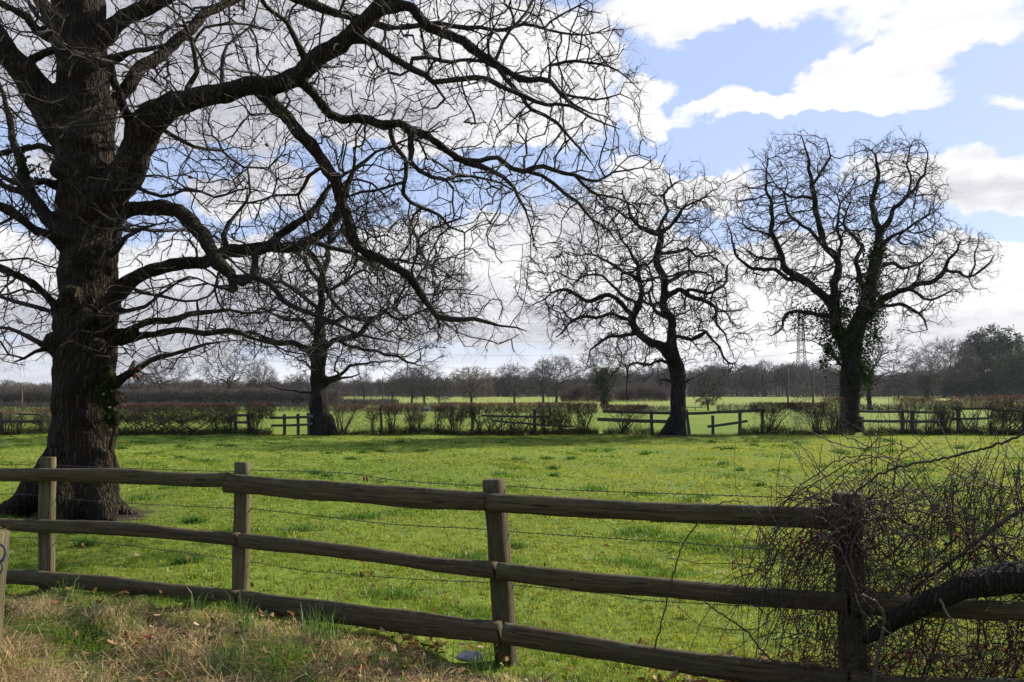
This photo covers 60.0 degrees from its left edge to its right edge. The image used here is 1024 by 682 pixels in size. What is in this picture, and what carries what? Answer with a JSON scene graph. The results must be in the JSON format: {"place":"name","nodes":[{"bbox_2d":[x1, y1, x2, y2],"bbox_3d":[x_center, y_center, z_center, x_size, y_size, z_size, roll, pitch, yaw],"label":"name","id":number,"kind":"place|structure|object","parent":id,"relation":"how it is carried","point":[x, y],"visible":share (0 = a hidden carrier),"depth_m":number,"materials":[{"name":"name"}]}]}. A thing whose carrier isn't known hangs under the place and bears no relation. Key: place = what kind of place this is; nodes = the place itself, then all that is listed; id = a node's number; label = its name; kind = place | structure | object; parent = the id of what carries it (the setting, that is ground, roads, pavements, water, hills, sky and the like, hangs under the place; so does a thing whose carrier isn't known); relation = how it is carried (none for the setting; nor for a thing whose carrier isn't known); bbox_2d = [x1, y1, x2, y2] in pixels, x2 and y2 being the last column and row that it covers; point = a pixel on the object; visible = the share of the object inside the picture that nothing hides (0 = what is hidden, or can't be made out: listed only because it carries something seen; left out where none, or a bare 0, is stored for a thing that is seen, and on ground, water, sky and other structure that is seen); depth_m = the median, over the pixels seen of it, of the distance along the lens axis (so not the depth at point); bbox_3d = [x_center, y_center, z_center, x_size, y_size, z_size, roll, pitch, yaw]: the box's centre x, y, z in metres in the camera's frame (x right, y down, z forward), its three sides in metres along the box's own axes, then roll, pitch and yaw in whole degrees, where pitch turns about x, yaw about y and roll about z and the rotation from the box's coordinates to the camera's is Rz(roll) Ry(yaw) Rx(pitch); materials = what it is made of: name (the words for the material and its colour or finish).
{"place":"outdoors","nodes":[
{"label":"outdoors","id":0,"kind":"place"},
{"bbox_2d":[0,393,1023,681],"bbox_3d":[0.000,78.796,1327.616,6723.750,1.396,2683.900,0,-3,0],"label":"meadow ground","id":1,"kind":"structure","parent":0,"point":[698,425],"depth_m":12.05,"materials":[{"name":"green plant"}]},
{"bbox_2d":[0,527,9,649],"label":"gate post","id":2,"kind":"object","parent":1,"relation":"on","point":[4,543],"visible":1,"depth_m":3.47,"materials":[{"name":"brown wood"}]},
{"bbox_2d":[0,379,22,389],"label":"distant tree","id":3,"kind":"object","parent":1,"relation":"on","point":[2,384],"visible":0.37,"depth_m":229.54,"materials":[{"name":"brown plant"}]},
{"bbox_2d":[0,406,32,434],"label":"hedge bush","id":4,"kind":"object","parent":1,"relation":"on","point":[10,412],"visible":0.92,"depth_m":34.66,"materials":[{"name":"green plant"}]},
{"bbox_2d":[0,411,40,433],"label":"rail fence","id":5,"kind":"object","parent":1,"relation":"on","point":[17,421],"visible":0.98,"depth_m":34.50,"materials":[{"name":"brown wood"}]},
{"bbox_2d":[8,382,36,391],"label":"distant tree","id":6,"kind":"object","parent":1,"relation":"on","point":[17,386],"visible":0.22,"depth_m":220.11,"materials":[{"name":"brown plant"}]},
{"bbox_2d":[21,407,50,432],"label":"hedge bush","id":7,"kind":"object","parent":1,"relation":"on","point":[44,414],"visible":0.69,"depth_m":34.59,"materials":[{"name":"green plant"}]},
{"bbox_2d":[32,381,51,392],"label":"distant tree","id":8,"kind":"object","parent":1,"relation":"on","point":[47,385],"visible":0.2,"depth_m":210.58,"materials":[{"name":"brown plant"}]},
{"bbox_2d":[122,372,155,398],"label":"distant tree","id":9,"kind":"object","parent":1,"relation":"on","point":[133,388],"visible":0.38,"depth_m":210.11,"materials":[{"name":"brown plant"}]},
{"bbox_2d":[0,398,308,411],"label":"clipped hedge","id":10,"kind":"object","parent":1,"relation":"on","point":[46,406],"visible":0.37,"depth_m":99.60,"materials":[{"name":"green plant"}]},
{"bbox_2d":[127,382,184,401],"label":"scrub thicket","id":11,"kind":"object","parent":1,"relation":"on","point":[158,387],"visible":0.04,"depth_m":238.90,"materials":[{"name":"brown plant"}]},
{"bbox_2d":[134,348,193,390],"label":"distant tree","id":12,"kind":"object","parent":1,"relation":"on","point":[165,381],"visible":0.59,"depth_m":202.44,"materials":[{"name":"brown plant"}]},
{"bbox_2d":[0,385,344,406],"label":"clipped hedge","id":13,"kind":"object","parent":1,"relation":"on","point":[9,395],"visible":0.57,"depth_m":170.08,"materials":[{"name":"green plant"}]},
{"bbox_2d":[117,399,241,434],"bbox_3d":[-13.272,3.083,34.975,5.424,1.720,1.846,0,-3,0],"label":"hedge bush","id":14,"kind":"object","parent":1,"relation":"on","point":[140,417],"visible":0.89,"depth_m":34.64,"materials":[{"name":"green plant"}]},
{"bbox_2d":[179,378,211,393],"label":"distant tree","id":15,"kind":"object","parent":1,"relation":"on","point":[195,384],"visible":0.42,"depth_m":210.14,"materials":[{"name":"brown plant"}]},
{"bbox_2d":[191,345,257,393],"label":"distant tree","id":16,"kind":"object","parent":1,"relation":"on","point":[229,378],"visible":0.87,"depth_m":201.94,"materials":[{"name":"brown plant"}]},
{"bbox_2d":[234,413,250,431],"bbox_3d":[-10.512,3.225,34.582,0.699,0.868,0.191,0,-3,0],"label":"rail fence","id":17,"kind":"object","parent":1,"relation":"on","point":[238,422],"visible":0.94,"depth_m":34.53,"materials":[{"name":"brown wood"}]},
{"bbox_2d":[240,398,277,431],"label":"hedge bush","id":18,"kind":"object","parent":1,"relation":"on","point":[256,416],"visible":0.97,"depth_m":34.64,"materials":[{"name":"plant"}]},
{"bbox_2d":[243,357,279,399],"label":"distant tree","id":19,"kind":"object","parent":1,"relation":"on","point":[261,384],"visible":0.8,"depth_m":202.39,"materials":[{"name":"brown plant"}]},
{"bbox_2d":[272,373,310,399],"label":"distant tree","id":20,"kind":"object","parent":1,"relation":"on","point":[295,383],"visible":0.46,"depth_m":202.19,"materials":[{"name":"brown plant"}]},
{"bbox_2d":[271,412,312,434],"bbox_3d":[-8.581,3.259,34.580,1.623,0.938,0.190,0,-3,0],"label":"rail fence","id":21,"kind":"object","parent":1,"relation":"on","point":[297,417],"visible":0.94,"depth_m":34.51,"materials":[{"name":"brown wood"}]},
{"bbox_2d":[0,0,673,520],"label":"oak tree","id":22,"kind":"object","parent":1,"relation":"on","point":[98,174],"visible":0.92,"depth_m":11.73,"materials":[{"name":"brown plant"}]},
{"bbox_2d":[206,175,484,435],"bbox_3d":[-6.832,-1.402,35.398,11.547,10.645,8.352,-1,-4,21],"label":"oak tree","id":23,"kind":"object","parent":1,"relation":"on","point":[322,420],"visible":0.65,"depth_m":34.87,"materials":[{"name":"brown plant"}]},
{"bbox_2d":[329,402,369,434],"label":"hedge bush","id":24,"kind":"object","parent":1,"relation":"on","point":[354,407],"visible":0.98,"depth_m":34.71,"materials":[{"name":"green plant"}]},
{"bbox_2d":[0,570,720,681],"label":"verge grass","id":25,"kind":"structure","parent":1,"relation":"on","point":[36,628],"depth_m":5.46,"materials":[{"name":"green plant"}]},
{"bbox_2d":[353,372,375,399],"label":"distant tree","id":26,"kind":"object","parent":1,"relation":"on","point":[363,387],"visible":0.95,"depth_m":241.80,"materials":[{"name":"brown plant"}]},
{"bbox_2d":[330,395,400,404],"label":"clipped hedge","id":27,"kind":"object","parent":1,"relation":"on","point":[360,400],"visible":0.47,"depth_m":188.73,"materials":[{"name":"green plant"}]},
{"bbox_2d":[362,405,383,433],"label":"hedge bush","id":28,"kind":"object","parent":1,"relation":"on","point":[375,415],"visible":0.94,"depth_m":34.68,"materials":[{"name":"green plant"}]},
{"bbox_2d":[379,406,382,434],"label":"rail fence","id":29,"kind":"object","parent":1,"relation":"on","point":[381,422],"visible":0.83,"depth_m":34.58,"materials":[{"name":"brown wood"}]},
{"bbox_2d":[376,375,404,398],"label":"distant tree","id":30,"kind":"object","parent":1,"relation":"on","point":[389,388],"visible":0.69,"depth_m":251.60,"materials":[{"name":"brown plant"}]},
{"bbox_2d":[377,400,404,433],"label":"hedge bush","id":31,"kind":"object","parent":1,"relation":"on","point":[388,413],"visible":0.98,"depth_m":34.66,"materials":[{"name":"green plant"}]},
{"bbox_2d":[328,400,456,411],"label":"clipped hedge","id":32,"kind":"object","parent":1,"relation":"on","point":[374,404],"visible":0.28,"depth_m":99.64,"materials":[{"name":"green plant"}]},
{"bbox_2d":[389,365,431,402],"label":"distant tree","id":33,"kind":"object","parent":1,"relation":"on","point":[401,374],"visible":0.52,"depth_m":231.12,"materials":[{"name":"brown plant"}]},
{"bbox_2d":[399,401,430,432],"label":"hedge bush","id":34,"kind":"object","parent":1,"relation":"on","point":[411,418],"visible":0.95,"depth_m":34.67,"materials":[{"name":"plant"}]},
{"bbox_2d":[403,365,449,402],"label":"distant tree","id":35,"kind":"object","parent":1,"relation":"on","point":[423,383],"visible":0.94,"depth_m":201.88,"materials":[{"name":"brown plant"}]},
{"bbox_2d":[427,403,445,432],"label":"hedge bush","id":36,"kind":"object","parent":1,"relation":"on","point":[436,415],"visible":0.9,"depth_m":34.72,"materials":[{"name":"plant"}]},
{"bbox_2d":[427,378,455,402],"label":"distant tree","id":37,"kind":"object","parent":1,"relation":"on","point":[448,387],"visible":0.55,"depth_m":220.75,"materials":[{"name":"brown plant"}]},
{"bbox_2d":[435,399,475,434],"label":"hedge bush","id":38,"kind":"object","parent":1,"relation":"on","point":[460,413],"visible":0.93,"depth_m":34.63,"materials":[{"name":"plant"}]},
{"bbox_2d":[454,651,481,661],"bbox_3d":[-0.262,1.937,5.452,0.184,0.064,0.104,0,-3,0],"label":"pale stone","id":39,"kind":"object","parent":1,"relation":"on","point":[462,655],"visible":0.69,"depth_m":5.42,"materials":[{"name":"grey stone"}]},
{"bbox_2d":[444,365,496,401],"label":"distant tree","id":40,"kind":"object","parent":1,"relation":"on","point":[471,380],"visible":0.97,"depth_m":230.38,"materials":[{"name":"brown plant"}]},
{"bbox_2d":[465,398,546,435],"bbox_3d":[-0.274,3.042,34.719,3.367,1.681,1.641,0,-3,0],"label":"hedge bush","id":41,"kind":"object","parent":1,"relation":"on","point":[510,410],"visible":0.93,"depth_m":34.69,"materials":[{"name":"green plant"}]},
{"bbox_2d":[0,457,1023,681],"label":"post and rail fence","id":42,"kind":"object","parent":1,"relation":"on","point":[502,631],"visible":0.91,"depth_m":5.52,"materials":[{"name":"wood"}]},
{"bbox_2d":[0,419,1023,435],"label":"undergrowth","id":43,"kind":"object","parent":1,"relation":"on","point":[184,432],"visible":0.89,"depth_m":34.35,"materials":[{"name":"green plant"}]},
{"bbox_2d":[1,358,1023,396],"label":"distant woodland","id":44,"kind":"object","parent":1,"relation":"on","point":[759,380],"visible":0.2,"depth_m":406.94,"materials":[{"name":"plant"}]},
{"bbox_2d":[6,541,1023,681],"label":"leaf litter","id":45,"kind":"object","parent":1,"relation":"on","point":[674,674],"visible":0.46,"depth_m":5.45,"materials":[{"name":"brown plant"}]},
{"bbox_2d":[491,362,539,402],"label":"distant tree","id":46,"kind":"object","parent":1,"relation":"on","point":[509,376],"visible":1,"depth_m":220.52,"materials":[{"name":"brown plant"}]},
{"bbox_2d":[471,409,574,435],"bbox_3d":[0.418,3.182,34.584,4.035,1.137,0.192,0,-3,0],"label":"rail fence","id":47,"kind":"object","parent":1,"relation":"on","point":[533,423],"visible":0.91,"depth_m":34.51,"materials":[{"name":"brown wood"}]},
{"bbox_2d":[527,360,557,402],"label":"distant tree","id":48,"kind":"object","parent":1,"relation":"on","point":[542,384],"visible":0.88,"depth_m":231.18,"materials":[{"name":"brown plant"}]},
{"bbox_2d":[533,398,574,433],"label":"hedge bush","id":49,"kind":"object","parent":1,"relation":"on","point":[548,407],"visible":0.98,"depth_m":34.59,"materials":[{"name":"green plant"}]},
{"bbox_2d":[526,354,584,401],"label":"distant tree","id":50,"kind":"object","parent":1,"relation":"on","point":[563,377],"visible":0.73,"depth_m":240.40,"materials":[{"name":"brown plant"}]},
{"bbox_2d":[567,399,599,433],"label":"hedge bush","id":51,"kind":"object","parent":1,"relation":"on","point":[582,410],"visible":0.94,"depth_m":34.69,"materials":[{"name":"green plant"}]},
{"bbox_2d":[558,383,618,401],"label":"scrub thicket","id":52,"kind":"object","parent":1,"relation":"on","point":[586,396],"visible":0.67,"depth_m":249.79,"materials":[{"name":"brown plant"}]},
{"bbox_2d":[577,342,633,405],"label":"distant tree","id":53,"kind":"object","parent":1,"relation":"on","point":[603,377],"visible":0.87,"depth_m":173.37,"materials":[{"name":"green plant"}]},
{"bbox_2d":[596,400,653,433],"bbox_3d":[4.450,3.068,34.768,2.256,1.563,1.262,0,-3,0],"label":"hedge bush","id":54,"kind":"object","parent":1,"relation":"on","point":[633,406],"visible":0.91,"depth_m":34.70,"materials":[{"name":"plant"}]},
{"bbox_2d":[501,160,758,435],"bbox_3d":[4.537,-1.643,33.497,9.336,10.810,7.114,1,-4,-22],"label":"oak tree","id":55,"kind":"object","parent":1,"relation":"on","point":[675,423],"visible":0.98,"depth_m":33.02,"materials":[{"name":"brown plant"}]},
{"bbox_2d":[597,410,669,435],"bbox_3d":[4.851,3.206,34.582,3.063,1.069,0.190,0,-3,0],"label":"rail fence","id":56,"kind":"object","parent":1,"relation":"on","point":[651,421],"visible":0.85,"depth_m":34.51,"materials":[{"name":"brown wood"}]},
{"bbox_2d":[602,403,670,411],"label":"clipped hedge","id":57,"kind":"object","parent":1,"relation":"on","point":[661,408],"visible":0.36,"depth_m":89.59,"materials":[{"name":"green plant"}]},
{"bbox_2d":[611,379,670,401],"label":"scrub thicket","id":58,"kind":"object","parent":1,"relation":"on","point":[634,393],"visible":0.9,"depth_m":260.52,"materials":[{"name":"plant"}]},
{"bbox_2d":[657,435,682,437],"bbox_3d":[5.732,3.486,32.152,0.899,0.160,0.242,-1,-3,13],"label":"timber sleeper","id":59,"kind":"object","parent":1,"relation":"on","point":[669,436],"visible":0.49,"depth_m":32.07,"materials":[{"name":"brown wood"}]},
{"bbox_2d":[690,373,726,409],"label":"distant tree","id":60,"kind":"object","parent":1,"relation":"on","point":[707,399],"visible":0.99,"depth_m":113.52,"materials":[{"name":"brown plant"}]},
{"bbox_2d":[686,408,762,434],"bbox_3d":[8.249,3.173,34.585,3.014,1.088,0.191,0,-3,0],"label":"rail fence","id":61,"kind":"object","parent":1,"relation":"on","point":[708,412],"visible":0.84,"depth_m":34.52,"materials":[{"name":"brown wood"}]},
{"bbox_2d":[707,413,747,434],"bbox_3d":[8.394,3.215,34.582,1.568,1.026,0.190,0,-3,0],"label":"rail fence","id":62,"kind":"object","parent":1,"relation":"on","point":[740,421],"visible":0.91,"depth_m":34.55,"materials":[{"name":"brown wood"}]},
{"bbox_2d":[715,400,757,412],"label":"clipped hedge","id":63,"kind":"object","parent":1,"relation":"on","point":[731,406],"visible":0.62,"depth_m":89.68,"materials":[{"name":"green plant"}]},
{"bbox_2d":[752,409,763,433],"bbox_3d":[9.610,3.150,34.586,0.516,1.022,0.190,0,-3,0],"label":"rail fence","id":64,"kind":"object","parent":1,"relation":"on","point":[762,418],"visible":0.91,"depth_m":34.57,"materials":[{"name":"brown wood"}]},
{"bbox_2d":[747,398,798,433],"bbox_3d":[10.215,2.970,34.781,2.057,1.543,1.386,0,-3,0],"label":"hedge bush","id":65,"kind":"object","parent":1,"relation":"on","point":[772,419],"visible":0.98,"depth_m":34.65,"materials":[{"name":"green plant"}]},
{"bbox_2d":[787,368,788,404],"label":"utility pole","id":66,"kind":"object","parent":1,"relation":"on","point":[787,385],"visible":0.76,"depth_m":179.66,"materials":[{"name":"grey wood"}]},
{"bbox_2d":[787,314,812,397],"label":"electricity pylon","id":67,"kind":"object","parent":1,"relation":"on","point":[803,346],"visible":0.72,"depth_m":350.07,"materials":[{"name":"metal"}]},
{"bbox_2d":[120,348,782,367],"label":"power line","id":68,"kind":"object","parent":67,"relation":"attached to","point":[428,367],"visible":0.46,"depth_m":313.70,"materials":[{"name":"metal"}]},
{"bbox_2d":[122,319,787,341],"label":"power line","id":69,"kind":"object","parent":67,"relation":"attached to","point":[482,341],"visible":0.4,"depth_m":322.13,"materials":[{"name":"metal"}]},
{"bbox_2d":[164,338,779,354],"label":"power line","id":70,"kind":"object","parent":67,"relation":"attached to","point":[436,354],"visible":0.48,"depth_m":330.00,"materials":[{"name":"metal"}]},
{"bbox_2d":[792,364,813,404],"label":"utility pole","id":71,"kind":"object","parent":1,"relation":"on","point":[812,382],"visible":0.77,"depth_m":179.68,"materials":[{"name":"wood"}]},
{"bbox_2d":[786,398,831,434],"bbox_3d":[11.605,3.041,34.733,1.900,1.756,1.353,0,-3,0],"label":"hedge bush","id":72,"kind":"object","parent":1,"relation":"on","point":[803,409],"visible":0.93,"depth_m":34.69,"materials":[{"name":"plant"}]},
{"bbox_2d":[790,378,839,427],"bbox_3d":[15.219,2.975,43.925,3.410,2.649,2.093,0,-3,0],"label":"scrub thicket","id":73,"kind":"object","parent":1,"relation":"on","point":[812,401],"visible":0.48,"depth_m":43.90,"materials":[{"name":"plant"}]},
{"bbox_2d":[819,396,850,434],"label":"hedge bush","id":74,"kind":"object","parent":1,"relation":"on","point":[833,418],"visible":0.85,"depth_m":34.68,"materials":[{"name":"green plant"}]},
{"bbox_2d":[648,382,1023,681],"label":"bramble thicket","id":75,"kind":"object","parent":1,"relation":"on","point":[878,518],"visible":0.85,"depth_m":4.70,"materials":[{"name":"plant"}]},
{"bbox_2d":[708,124,1007,432],"bbox_3d":[14.937,-2.692,38.443,13.213,13.564,8.609,2,-4,-25],"label":"oak tree","id":76,"kind":"object","parent":1,"relation":"on","point":[850,339],"visible":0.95,"depth_m":37.79,"materials":[{"name":"brown plant"}]},
{"bbox_2d":[813,325,920,409],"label":"distant tree","id":77,"kind":"object","parent":1,"relation":"on","point":[869,394],"visible":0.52,"depth_m":101.67,"materials":[{"name":"brown plant"}]},
{"bbox_2d":[859,402,903,409],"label":"clipped hedge","id":78,"kind":"object","parent":1,"relation":"on","point":[875,406],"visible":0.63,"depth_m":99.54,"materials":[{"name":"green plant"}]},
{"bbox_2d":[882,372,914,397],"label":"distant tree","id":79,"kind":"object","parent":1,"relation":"on","point":[903,382],"visible":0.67,"depth_m":353.24,"materials":[{"name":"brown plant"}]},
{"bbox_2d":[858,410,947,434],"bbox_3d":[15.219,3.201,34.584,3.510,1.024,0.192,0,-3,0],"label":"rail fence","id":80,"kind":"object","parent":1,"relation":"on","point":[912,421],"visible":0.88,"depth_m":34.52,"materials":[{"name":"brown wood"}]},
{"bbox_2d":[890,393,946,434],"bbox_3d":[15.888,2.889,34.830,2.070,1.812,1.431,0,-3,6],"label":"hedge bush","id":81,"kind":"object","parent":1,"relation":"on","point":[913,401],"visible":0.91,"depth_m":34.68,"materials":[{"name":"green plant"}]},
{"bbox_2d":[903,358,949,398],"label":"distant tree","id":82,"kind":"object","parent":1,"relation":"on","point":[925,382],"visible":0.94,"depth_m":301.89,"materials":[{"name":"brown plant"}]},
{"bbox_2d":[901,336,983,397],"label":"distant tree","id":83,"kind":"object","parent":1,"relation":"on","point":[953,355],"visible":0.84,"depth_m":353.04,"materials":[{"name":"brown plant"}]},
{"bbox_2d":[862,561,1023,644],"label":"laid hedge trunk","id":84,"kind":"object","parent":1,"relation":"on","point":[1001,579],"visible":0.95,"depth_m":4.34,"materials":[{"name":"brown plant"}]},
{"bbox_2d":[925,399,962,432],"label":"hedge bush","id":85,"kind":"object","parent":1,"relation":"on","point":[948,415],"visible":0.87,"depth_m":34.59,"materials":[{"name":"plant"}]},
{"bbox_2d":[937,363,984,396],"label":"distant tree","id":86,"kind":"object","parent":1,"relation":"on","point":[963,390],"visible":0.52,"depth_m":372.16,"materials":[{"name":"brown plant"}]},
{"bbox_2d":[940,391,1002,434],"bbox_3d":[18.117,2.837,34.797,2.354,1.820,1.472,0,-3,0],"label":"hedge bush","id":87,"kind":"object","parent":1,"relation":"on","point":[977,403],"visible":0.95,"depth_m":34.67,"materials":[{"name":"plant"}]},
{"bbox_2d":[951,322,1023,395],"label":"distant tree","id":88,"kind":"object","parent":1,"relation":"on","point":[1001,345],"visible":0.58,"depth_m":370.85,"materials":[{"name":"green plant"}]},
{"bbox_2d":[952,406,1023,433],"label":"rail fence","id":89,"kind":"object","parent":1,"relation":"on","point":[960,418],"visible":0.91,"depth_m":34.52,"materials":[{"name":"brown wood"}]},
{"bbox_2d":[984,391,1023,434],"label":"hedge bush","id":90,"kind":"object","parent":1,"relation":"on","point":[1009,404],"visible":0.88,"depth_m":34.62,"materials":[{"name":"brown plant"}]},
{"bbox_2d":[990,349,1023,396],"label":"distant tree","id":91,"kind":"object","parent":1,"relation":"on","point":[1016,361],"visible":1,"depth_m":335.90,"materials":[{"name":"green plant"}]},
{"bbox_2d":[0,0,1023,392],"label":"sky","id":92,"kind":"structure","parent":0,"point":[731,71],"materials":[{"name":"white"}]}
]}

